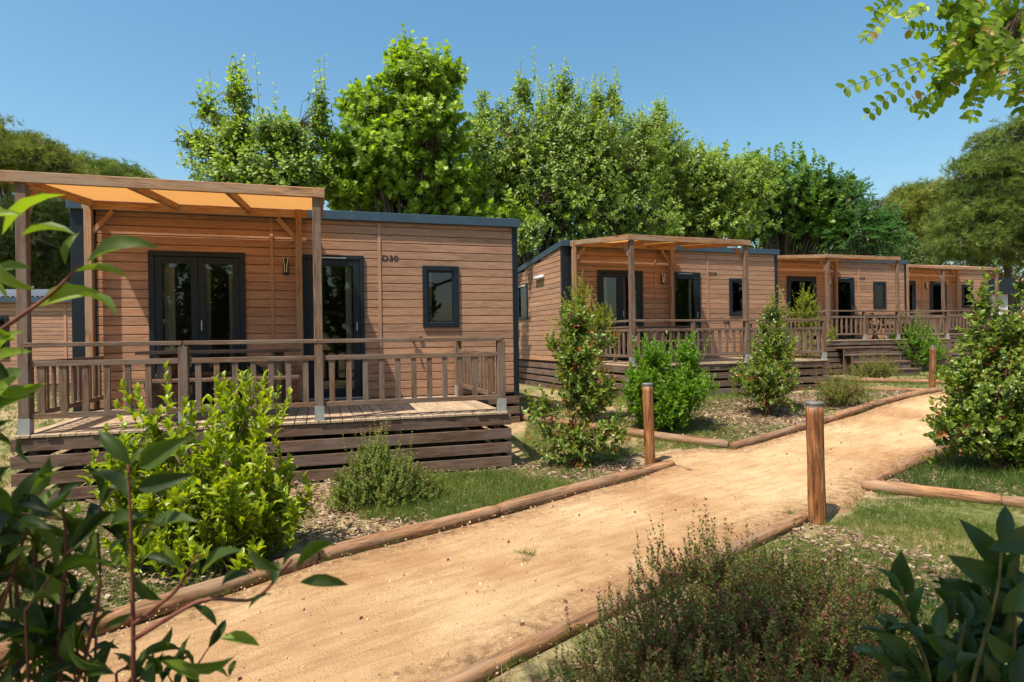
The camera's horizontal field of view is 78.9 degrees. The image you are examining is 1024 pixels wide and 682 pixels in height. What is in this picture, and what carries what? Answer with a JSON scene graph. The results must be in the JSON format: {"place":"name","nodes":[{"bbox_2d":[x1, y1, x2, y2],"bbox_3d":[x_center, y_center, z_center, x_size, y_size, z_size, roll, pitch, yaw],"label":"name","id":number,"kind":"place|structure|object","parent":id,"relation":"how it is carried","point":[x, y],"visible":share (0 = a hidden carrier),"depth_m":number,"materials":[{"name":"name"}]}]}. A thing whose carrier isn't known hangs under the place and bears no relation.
{"place":"outdoors","nodes":[
{"label":"outdoors","id":0,"kind":"place"},
{"bbox_2d":[0,384,115,509],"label":"grass","id":1,"kind":"structure","parent":0,"point":[2,485],"depth_m":9.76,"materials":[{"name":"green plant"}]},
{"bbox_2d":[352,464,570,521],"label":"grass","id":2,"kind":"structure","parent":0,"point":[481,480],"depth_m":5.73,"materials":[{"name":"green plant"}]},
{"bbox_2d":[0,379,1020,681],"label":"path","id":3,"kind":"structure","parent":0,"point":[334,655],"depth_m":3.84,"materials":[{"name":"brown sand"}]},
{"bbox_2d":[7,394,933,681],"bbox_3d":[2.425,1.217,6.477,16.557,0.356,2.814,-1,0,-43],"label":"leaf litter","id":4,"kind":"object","parent":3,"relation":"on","point":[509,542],"visible":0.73,"depth_m":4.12,"materials":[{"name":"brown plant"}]},
{"bbox_2d":[41,417,931,681],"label":"grit","id":5,"kind":"object","parent":3,"relation":"on","point":[442,657],"visible":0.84,"depth_m":4.42,"materials":[{"name":"beige gravel"}]},
{"bbox_2d":[83,391,941,681],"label":"weeds","id":6,"kind":"object","parent":3,"relation":"on","point":[516,659],"visible":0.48,"depth_m":3.57,"materials":[{"name":"green plant"}]},
{"bbox_2d":[515,508,794,562],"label":"weeds","id":7,"kind":"object","parent":3,"relation":"on","point":[534,552],"visible":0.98,"depth_m":4.14,"materials":[{"name":"green plant"}]},
{"bbox_2d":[0,356,1023,681],"bbox_3d":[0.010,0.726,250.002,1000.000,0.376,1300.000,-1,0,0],"label":"ground","id":8,"kind":"structure","parent":0,"point":[518,432],"depth_m":5.27,"materials":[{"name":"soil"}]},
{"bbox_2d":[0,190,70,288],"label":"pine tree","id":9,"kind":"object","parent":8,"relation":"on","point":[50,269],"visible":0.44,"depth_m":22.81,"materials":[{"name":"green plant"}]},
{"bbox_2d":[0,289,71,391],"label":"holiday cabin","id":10,"kind":"object","parent":8,"relation":"on","point":[52,322],"visible":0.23,"depth_m":15.39,"materials":[{"name":"brown wood"}]},
{"bbox_2d":[0,316,8,358],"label":"window","id":11,"kind":"structure","parent":10,"relation":"in","point":[5,318],"depth_m":15.23,"materials":[{"name":"black glass"}]},
{"bbox_2d":[0,113,100,197],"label":"stone pine","id":12,"kind":"object","parent":8,"relation":"on","point":[27,150],"visible":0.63,"depth_m":40.37,"materials":[{"name":"green plant"}]},
{"bbox_2d":[69,147,160,178],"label":"stone pine","id":13,"kind":"object","parent":8,"relation":"on","point":[110,167],"visible":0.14,"depth_m":48.08,"materials":[{"name":"green plant"}]},
{"bbox_2d":[0,507,315,642],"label":"grass","id":14,"kind":"structure","parent":8,"relation":"on","point":[110,573],"depth_m":3.87,"materials":[{"name":"green plant"}]},
{"bbox_2d":[0,552,318,666],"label":"edging log","id":15,"kind":"object","parent":8,"relation":"on","point":[183,596],"visible":0.59,"depth_m":3.49,"materials":[{"name":"brown wood"}]},
{"bbox_2d":[0,194,347,681],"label":"photinia bush","id":16,"kind":"object","parent":8,"relation":"on","point":[53,636],"visible":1,"depth_m":0.95,"materials":[{"name":"green plant"}]},
{"bbox_2d":[77,360,320,584],"bbox_3d":[-2.055,0.805,4.157,1.439,1.364,1.052,-1,0,0],"label":"laurel bush","id":17,"kind":"object","parent":8,"relation":"on","point":[235,522],"visible":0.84,"depth_m":4.05,"materials":[{"name":"green plant"}]},
{"bbox_2d":[0,170,511,500],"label":"wooden terrace","id":18,"kind":"structure","parent":8,"relation":"on","point":[77,435],"depth_m":6.56,"materials":[{"name":"wood"}]},
{"bbox_2d":[132,348,302,421],"bbox_3d":[-3.385,0.482,7.351,1.700,0.755,1.582,-1,0,-17],"label":"picnic table","id":19,"kind":"object","parent":18,"relation":"on","point":[159,380],"visible":0.63,"depth_m":7.06,"materials":[{"name":"brown wood"}]},
{"bbox_2d":[172,53,339,203],"bbox_3d":[-5.679,-2.655,14.107,3.608,7.871,2.218,-1,0,0],"label":"mulberry tree","id":20,"kind":"object","parent":8,"relation":"on","point":[290,148],"visible":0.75,"depth_m":13.80,"materials":[{"name":"green plant"}]},
{"bbox_2d":[66,200,519,452],"bbox_3d":[-3.363,-0.131,10.682,6.050,3.404,4.273,-1,0,-17],"label":"holiday cabin","id":21,"kind":"object","parent":8,"relation":"on","point":[200,277],"visible":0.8,"depth_m":8.90,"materials":[{"name":"timber"},{"name":"dark painted metal"},{"name":"glass"}]},
{"bbox_2d":[148,250,246,406],"bbox_3d":[-4.178,-0.161,8.302,1.170,2.060,0.114,-1,0,-17],"label":"french door","id":22,"kind":"structure","parent":21,"relation":"in","point":[197,260],"depth_m":8.29,"materials":[{"name":"black metal"}]},
{"bbox_2d":[302,254,369,401],"bbox_3d":[-2.517,-0.186,8.821,0.950,2.060,0.110,-1,0,-17],"label":"glass door","id":23,"kind":"structure","parent":21,"relation":"in","point":[357,262],"depth_m":8.84,"materials":[{"name":"black"}]},
{"bbox_2d":[422,265,458,327],"bbox_3d":[-1.073,-0.660,9.316,0.544,0.916,0.145,-1,0,-17],"label":"window","id":24,"kind":"structure","parent":21,"relation":"in","point":[454,270],"depth_m":9.26,"materials":[{"name":"black metal"}]},
{"bbox_2d":[0,455,642,643],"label":"wood chips","id":25,"kind":"object","parent":8,"relation":"on","point":[165,578],"visible":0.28,"depth_m":4.96,"materials":[{"name":"brown wood"}]},
{"bbox_2d":[320,416,452,512],"bbox_3d":[-1.115,1.075,5.617,1.136,0.775,0.898,-1,0,0],"label":"abelia bush","id":26,"kind":"object","parent":8,"relation":"on","point":[373,479],"visible":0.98,"depth_m":5.49,"materials":[{"name":"green plant"}]},
{"bbox_2d":[318,505,500,561],"bbox_3d":[-0.708,1.430,4.686,1.575,0.113,0.116,-1,0,-42],"label":"edging log","id":27,"kind":"object","parent":8,"relation":"on","point":[407,532],"visible":0.81,"depth_m":4.59,"materials":[{"name":"brown wood"}]},
{"bbox_2d":[316,23,529,222],"bbox_3d":[-2.273,-3.245,15.617,5.652,8.960,3.267,-1,0,0],"label":"plane tree","id":28,"kind":"object","parent":8,"relation":"on","point":[404,149],"visible":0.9,"depth_m":14.89,"materials":[{"name":"green plant"}]},
{"bbox_2d":[436,593,633,681],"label":"edging log","id":29,"kind":"object","parent":8,"relation":"on","point":[476,671],"visible":0.72,"depth_m":2.88,"materials":[{"name":"brown wood"}]},
{"bbox_2d":[518,228,567,265],"bbox_3d":[0.820,-2.037,24.099,5.394,6.423,3.451,-1,0,0],"label":"hedge tree","id":30,"kind":"object","parent":8,"relation":"on","point":[535,253],"visible":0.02,"depth_m":23.45,"materials":[{"name":"green plant"}]},
{"bbox_2d":[452,46,684,266],"bbox_3d":[1.894,-3.673,17.789,7.779,9.690,4.630,-1,0,-20],"label":"mulberry tree","id":31,"kind":"object","parent":8,"relation":"on","point":[594,149],"visible":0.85,"depth_m":17.81,"materials":[{"name":"green plant"}]},
{"bbox_2d":[518,296,632,468],"bbox_3d":[0.719,0.451,7.154,1.303,1.976,0.800,-1,0,0],"label":"photinia bush","id":32,"kind":"object","parent":8,"relation":"on","point":[571,440],"visible":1,"depth_m":7.11,"materials":[{"name":"green plant"}]},
{"bbox_2d":[546,270,621,419],"bbox_3d":[1.074,0.091,9.403,1.021,2.317,0.862,-1,0,-35],"label":"privet bush","id":33,"kind":"object","parent":8,"relation":"on","point":[599,322],"visible":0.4,"depth_m":9.34,"materials":[{"name":"green plant"}]},
{"bbox_2d":[497,460,675,514],"bbox_3d":[0.851,1.401,6.107,2.621,0.121,0.126,-1,0,-43],"label":"edging log","id":34,"kind":"object","parent":8,"relation":"on","point":[530,500],"visible":0.83,"depth_m":5.83,"materials":[{"name":"brown wood"}]},
{"bbox_2d":[604,450,618,463],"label":"seedling","id":35,"kind":"object","parent":8,"relation":"on","point":[612,458],"visible":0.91,"depth_m":7.26,"materials":[{"name":"green plant"}]},
{"bbox_2d":[511,412,728,447],"bbox_3d":[1.397,1.260,8.942,3.341,0.304,0.133,-1,0,34],"label":"edging log","id":36,"kind":"object","parent":8,"relation":"on","point":[692,440],"visible":0.57,"depth_m":8.43,"materials":[{"name":"brown wood"}]},
{"bbox_2d":[489,393,769,475],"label":"grass","id":37,"kind":"structure","parent":8,"relation":"on","point":[630,447],"depth_m":8.65,"materials":[{"name":"green plant"}]},
{"bbox_2d":[642,383,654,464],"bbox_3d":[1.563,0.977,7.122,0.142,0.993,0.127,-1,0,0],"label":"bollard","id":38,"kind":"object","parent":8,"relation":"on","point":[648,424],"visible":0.94,"depth_m":7.07,"materials":[{"name":"brown wood"}]},
{"bbox_2d":[518,240,779,389],"bbox_3d":[3.194,-0.554,16.576,6.050,3.383,4.273,-1,0,-20],"label":"holiday cabin","id":39,"kind":"object","parent":8,"relation":"on","point":[707,283],"visible":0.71,"depth_m":14.91,"materials":[{"name":"brown wood"}]},
{"bbox_2d":[518,283,528,319],"bbox_3d":[0.292,-1.003,15.970,0.080,0.916,0.670,-1,0,-20],"label":"side window","id":40,"kind":"structure","parent":39,"relation":"in","point":[523,293],"depth_m":15.99,"materials":[{"name":"grey glass"}]},
{"bbox_2d":[597,270,643,360],"bbox_3d":[2.476,-0.576,14.166,1.170,2.060,0.114,-1,0,-20],"label":"french door","id":41,"kind":"structure","parent":39,"relation":"in","point":[619,275],"depth_m":14.16,"materials":[{"name":"black metal"}]},
{"bbox_2d":[671,272,703,358],"bbox_3d":[4.114,-0.600,14.751,0.950,2.060,0.110,-1,0,-20],"label":"glass door","id":42,"kind":"structure","parent":39,"relation":"in","point":[696,276],"depth_m":14.84,"materials":[{"name":"black"}]},
{"bbox_2d":[728,278,742,315],"bbox_3d":[5.546,-1.074,15.275,0.544,0.916,0.085,-1,0,-20],"label":"window","id":43,"kind":"structure","parent":39,"relation":"in","point":[735,284],"depth_m":15.24,"materials":[{"name":"black glass"}]},
{"bbox_2d":[618,330,719,430],"bbox_3d":[2.255,0.568,8.994,1.493,1.461,1.052,-1,0,0],"label":"laurel bush","id":44,"kind":"object","parent":8,"relation":"on","point":[675,395],"visible":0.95,"depth_m":8.88,"materials":[{"name":"green plant"}]},
{"bbox_2d":[570,234,828,396],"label":"wooden terrace","id":45,"kind":"structure","parent":8,"relation":"on","point":[628,243],"depth_m":12.43,"materials":[{"name":"wood"}]},
{"bbox_2d":[608,326,710,361],"bbox_3d":[2.993,0.072,13.082,1.700,0.755,1.582,-1,0,-20],"label":"picnic table","id":46,"kind":"object","parent":45,"relation":"on","point":[615,359],"visible":0.42,"depth_m":12.95,"materials":[{"name":"brown wood"}]},
{"bbox_2d":[644,90,783,247],"bbox_3d":[6.822,-3.638,22.143,6.554,9.467,3.449,-1,0,-24],"label":"mulberry tree","id":47,"kind":"object","parent":8,"relation":"on","point":[722,198],"visible":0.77,"depth_m":21.25,"materials":[{"name":"green plant"}]},
{"bbox_2d":[627,513,807,601],"bbox_3d":[1.481,1.408,4.176,2.198,0.096,0.096,-1,0,-42],"label":"edging log","id":48,"kind":"object","parent":8,"relation":"on","point":[779,529],"visible":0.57,"depth_m":4.40,"materials":[{"name":"brown wood"}]},
{"bbox_2d":[521,497,951,681],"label":"abelia bush","id":49,"kind":"object","parent":8,"relation":"on","point":[782,647],"visible":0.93,"depth_m":2.38,"materials":[{"name":"green plant"}]},
{"bbox_2d":[532,519,956,681],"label":"wood chips","id":50,"kind":"object","parent":8,"relation":"on","point":[867,546],"visible":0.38,"depth_m":4.10,"materials":[{"name":"brown wood"}]},
{"bbox_2d":[532,546,958,681],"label":"grass","id":51,"kind":"structure","parent":8,"relation":"on","point":[880,577],"depth_m":3.50,"materials":[{"name":"green plant"}]},
{"bbox_2d":[592,390,910,442],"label":"wood chips","id":52,"kind":"object","parent":8,"relation":"on","point":[892,393],"visible":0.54,"depth_m":9.80,"materials":[{"name":"brown wood"}]},
{"bbox_2d":[728,284,809,415],"bbox_3d":[4.024,0.136,9.893,1.283,2.088,0.959,-1,0,0],"label":"photinia bush","id":53,"kind":"object","parent":8,"relation":"on","point":[773,362],"visible":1,"depth_m":9.80,"materials":[{"name":"green plant"}]},
{"bbox_2d":[729,414,837,449],"bbox_3d":[3.867,1.257,8.724,2.616,0.254,0.120,-1,0,-36],"label":"edging log","id":54,"kind":"object","parent":8,"relation":"on","point":[757,439],"visible":0.76,"depth_m":8.44,"materials":[{"name":"brown wood"}]},
{"bbox_2d":[733,141,868,254],"bbox_3d":[12.181,-3.781,27.078,6.315,9.583,4.193,-1,0,0],"label":"plane tree","id":55,"kind":"object","parent":8,"relation":"on","point":[803,215],"visible":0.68,"depth_m":26.18,"materials":[{"name":"green plant"}]},
{"bbox_2d":[755,239,852,254],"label":"hedge tree","id":56,"kind":"object","parent":8,"relation":"on","point":[819,251],"visible":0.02,"depth_m":33.42,"materials":[{"name":"green plant"}]},
{"bbox_2d":[788,283,838,367],"bbox_3d":[7.323,-0.222,15.113,1.126,2.414,0.820,-1,0,31],"label":"privet bush","id":57,"kind":"object","parent":8,"relation":"on","point":[806,304],"visible":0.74,"depth_m":15.11,"materials":[{"name":"green plant"}]},
{"bbox_2d":[805,401,825,524],"bbox_3d":[2.376,0.970,4.872,0.143,0.993,0.136,-1,0,0],"label":"bollard","id":58,"kind":"object","parent":8,"relation":"on","point":[816,486],"visible":0.96,"depth_m":4.82,"materials":[{"name":"brown wood"}]},
{"bbox_2d":[777,260,907,368],"bbox_3d":[10.103,-0.848,22.414,6.050,3.751,4.273,-1,0,-18],"label":"holiday cabin","id":59,"kind":"object","parent":8,"relation":"on","point":[866,285],"visible":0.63,"depth_m":20.62,"materials":[{"name":"brown wood"}]},
{"bbox_2d":[786,276,816,339],"bbox_3d":[9.318,-1.053,20.038,1.170,2.060,0.078,-1,0,-18],"label":"french door","id":60,"kind":"structure","parent":59,"relation":"in","point":[794,283],"depth_m":19.99,"materials":[{"name":"black glass"}]},
{"bbox_2d":[833,277,856,338],"bbox_3d":[10.975,-1.077,20.565,0.950,2.060,0.110,-1,0,-18],"label":"glass door","id":61,"kind":"structure","parent":59,"relation":"in","point":[846,300],"depth_m":20.61,"materials":[{"name":"black"}]},
{"bbox_2d":[873,281,885,308],"bbox_3d":[12.421,-1.551,21.056,0.544,0.916,0.085,-1,0,-18],"label":"window","id":62,"kind":"structure","parent":59,"relation":"in","point":[879,288],"depth_m":21.05,"materials":[{"name":"grey glass"}]},
{"bbox_2d":[810,358,878,405],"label":"abelia bush","id":63,"kind":"object","parent":8,"relation":"on","point":[840,393],"visible":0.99,"depth_m":10.27,"materials":[{"name":"green plant"}]},
{"bbox_2d":[690,370,1001,446],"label":"grass","id":64,"kind":"structure","parent":8,"relation":"on","point":[877,381],"depth_m":11.65,"materials":[{"name":"green plant"}]},
{"bbox_2d":[777,254,951,375],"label":"wooden terrace","id":65,"kind":"structure","parent":8,"relation":"on","point":[828,259],"depth_m":18.37,"materials":[{"name":"wood"}]},
{"bbox_2d":[833,315,916,338],"bbox_3d":[11.398,-0.428,19.552,1.700,0.755,1.582,-1,0,-18],"label":"picnic table","id":66,"kind":"object","parent":65,"relation":"on","point":[858,326],"visible":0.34,"depth_m":19.52,"materials":[{"name":"brown wood"}]},
{"bbox_2d":[834,396,896,419],"bbox_3d":[5.777,1.079,10.137,2.116,0.234,0.131,-1,0,-37],"label":"edging log","id":67,"kind":"object","parent":8,"relation":"on","point":[849,412],"visible":0.9,"depth_m":9.96,"materials":[{"name":"brown wood"}]},
{"bbox_2d":[814,167,922,259],"bbox_3d":[14.589,-3.134,26.020,4.016,8.197,3.674,-1,0,-33],"label":"ailanthus tree","id":68,"kind":"object","parent":8,"relation":"on","point":[871,243],"visible":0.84,"depth_m":25.41,"materials":[{"name":"green plant"}]},
{"bbox_2d":[850,348,905,377],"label":"abelia bush","id":69,"kind":"object","parent":8,"relation":"on","point":[875,369],"visible":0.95,"depth_m":15.39,"materials":[{"name":"green plant"}]},
{"bbox_2d":[836,346,920,376],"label":"wooden steps","id":70,"kind":"structure","parent":8,"relation":"on","point":[850,352],"depth_m":17.42,"materials":[{"name":"brown wood"}]},
{"bbox_2d":[868,467,897,480],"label":"edging log","id":71,"kind":"object","parent":8,"relation":"on","point":[887,473],"visible":0.55,"depth_m":6.27,"materials":[{"name":"brown wood"}]},
{"bbox_2d":[837,236,934,264],"bbox_3d":[22.369,-2.919,37.973,7.180,7.528,3.333,-1,0,0],"label":"hedge tree","id":72,"kind":"object","parent":8,"relation":"on","point":[913,257],"visible":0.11,"depth_m":37.44,"materials":[{"name":"green plant"}]},
{"bbox_2d":[833,377,944,383],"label":"edging log","id":73,"kind":"object","parent":8,"relation":"on","point":[887,380],"visible":0.37,"depth_m":14.61,"materials":[{"name":"brown wood"}]},
{"bbox_2d":[850,386,940,391],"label":"edging log","id":74,"kind":"object","parent":8,"relation":"on","point":[897,388],"visible":0.33,"depth_m":12.32,"materials":[{"name":"brown wood"}]},
{"bbox_2d":[876,309,947,367],"bbox_3d":[12.025,-0.055,18.773,2.110,1.941,1.614,-1,0,0],"label":"laurel bush","id":75,"kind":"object","parent":8,"relation":"on","point":[925,345],"visible":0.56,"depth_m":18.50,"materials":[{"name":"green plant"}]},
{"bbox_2d":[895,387,941,400],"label":"edging log","id":76,"kind":"object","parent":8,"relation":"on","point":[902,396],"visible":0.69,"depth_m":11.26,"materials":[{"name":"brown wood"}]},
{"bbox_2d":[863,174,979,264],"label":"stone pine","id":77,"kind":"object","parent":8,"relation":"on","point":[918,202],"visible":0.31,"depth_m":43.70,"materials":[{"name":"green plant"}]},
{"bbox_2d":[890,440,962,473],"bbox_3d":[4.869,1.320,7.228,2.258,0.170,0.156,-1,0,-40],"label":"edging log","id":78,"kind":"object","parent":8,"relation":"on","point":[902,464],"visible":0.54,"depth_m":6.75,"materials":[{"name":"brown wood"}]},
{"bbox_2d":[835,0,1023,123],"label":"robinia tree","id":79,"kind":"object","parent":8,"relation":"on","point":[980,44],"visible":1,"depth_m":2.57,"materials":[{"name":"green plant"}]},
{"bbox_2d":[861,480,1001,504],"bbox_3d":[3.726,1.359,5.579,1.040,0.128,0.134,-1,0,36],"label":"edging log","id":80,"kind":"object","parent":8,"relation":"on","point":[908,489],"visible":0.82,"depth_m":5.53,"materials":[{"name":"brown wood"}]},
{"bbox_2d":[928,346,936,387],"bbox_3d":[8.527,0.568,12.622,0.158,0.934,0.127,-1,0,0],"label":"bollard","id":81,"kind":"object","parent":8,"relation":"on","point":[932,364],"visible":0.88,"depth_m":12.58,"materials":[{"name":"brown wood"}]},
{"bbox_2d":[852,505,1023,681],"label":"laurel bush","id":82,"kind":"object","parent":8,"relation":"on","point":[985,643],"visible":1,"depth_m":1.15,"materials":[{"name":"green plant"}]},
{"bbox_2d":[909,264,989,359],"bbox_3d":[15.803,-1.004,26.155,6.050,3.888,4.273,-1,0,-17],"label":"holiday cabin","id":83,"kind":"object","parent":8,"relation":"on","point":[924,288],"visible":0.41,"depth_m":24.34,"materials":[{"name":"brown wood"}]},
{"bbox_2d":[909,281,915,314],"bbox_3d":[14.967,-1.277,23.796,1.170,2.060,0.078,-1,0,-17],"label":"french door","id":84,"kind":"structure","parent":83,"relation":"in","point":[912,284],"depth_m":23.90,"materials":[{"name":"black glass"}]},
{"bbox_2d":[929,281,946,331],"bbox_3d":[16.635,-1.301,24.289,0.950,2.060,0.110,-1,0,-17],"label":"glass door","id":85,"kind":"structure","parent":83,"relation":"in","point":[935,286],"depth_m":24.28,"materials":[{"name":"black"}]},
{"bbox_2d":[962,285,972,307],"bbox_3d":[18.091,-1.775,24.748,0.544,0.916,0.085,-1,0,-17],"label":"window","id":86,"kind":"structure","parent":83,"relation":"in","point":[965,304],"depth_m":24.73,"materials":[{"name":"black glass"}]},
{"bbox_2d":[885,449,1023,495],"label":"wood chips","id":87,"kind":"object","parent":8,"relation":"on","point":[897,480],"visible":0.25,"depth_m":6.04,"materials":[{"name":"brown wood"}]},
{"bbox_2d":[889,446,1023,496],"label":"grass","id":88,"kind":"structure","parent":8,"relation":"on","point":[961,464],"depth_m":6.21,"materials":[{"name":"green plant"}]},
{"bbox_2d":[906,264,1011,364],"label":"wooden terrace","id":89,"kind":"structure","parent":8,"relation":"on","point":[956,274],"depth_m":22.73,"materials":[{"name":"wood"}]},
{"bbox_2d":[917,113,1023,313],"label":"pine tree","id":90,"kind":"object","parent":8,"relation":"on","point":[991,172],"visible":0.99,"depth_m":33.10,"materials":[{"name":"green plant"}]},
{"bbox_2d":[919,260,1023,473],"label":"photinia bush","id":91,"kind":"object","parent":8,"relation":"on","point":[989,424],"visible":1,"depth_m":6.59,"materials":[{"name":"green plant"}]},
{"bbox_2d":[967,258,1023,311],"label":"hedge tree","id":92,"kind":"object","parent":8,"relation":"on","point":[1016,274],"visible":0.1,"depth_m":39.79,"materials":[{"name":"green plant"}]},
{"bbox_2d":[1002,496,1023,508],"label":"edging log","id":93,"kind":"object","parent":8,"relation":"on","point":[1013,501],"visible":0.73,"depth_m":5.20,"materials":[{"name":"brown wood"}]},
{"bbox_2d":[0,0,1023,286],"label":"sky","id":94,"kind":"structure","parent":0,"point":[113,79],"materials":[{"name":"blue"}]},
{"bbox_2d":[718,478,1023,681],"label":"grass","id":95,"kind":"structure","parent":0,"point":[869,513],"depth_m":4.42,"materials":[{"name":"green plant"}]},
{"bbox_2d":[990,278,1015,332],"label":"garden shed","id":96,"kind":"structure","parent":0,"point":[1006,287],"depth_m":30.11,"materials":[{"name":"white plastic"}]},
{"bbox_2d":[999,272,1023,325],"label":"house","id":97,"kind":"structure","parent":0,"point":[1018,308],"depth_m":52.57,"materials":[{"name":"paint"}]}
]}

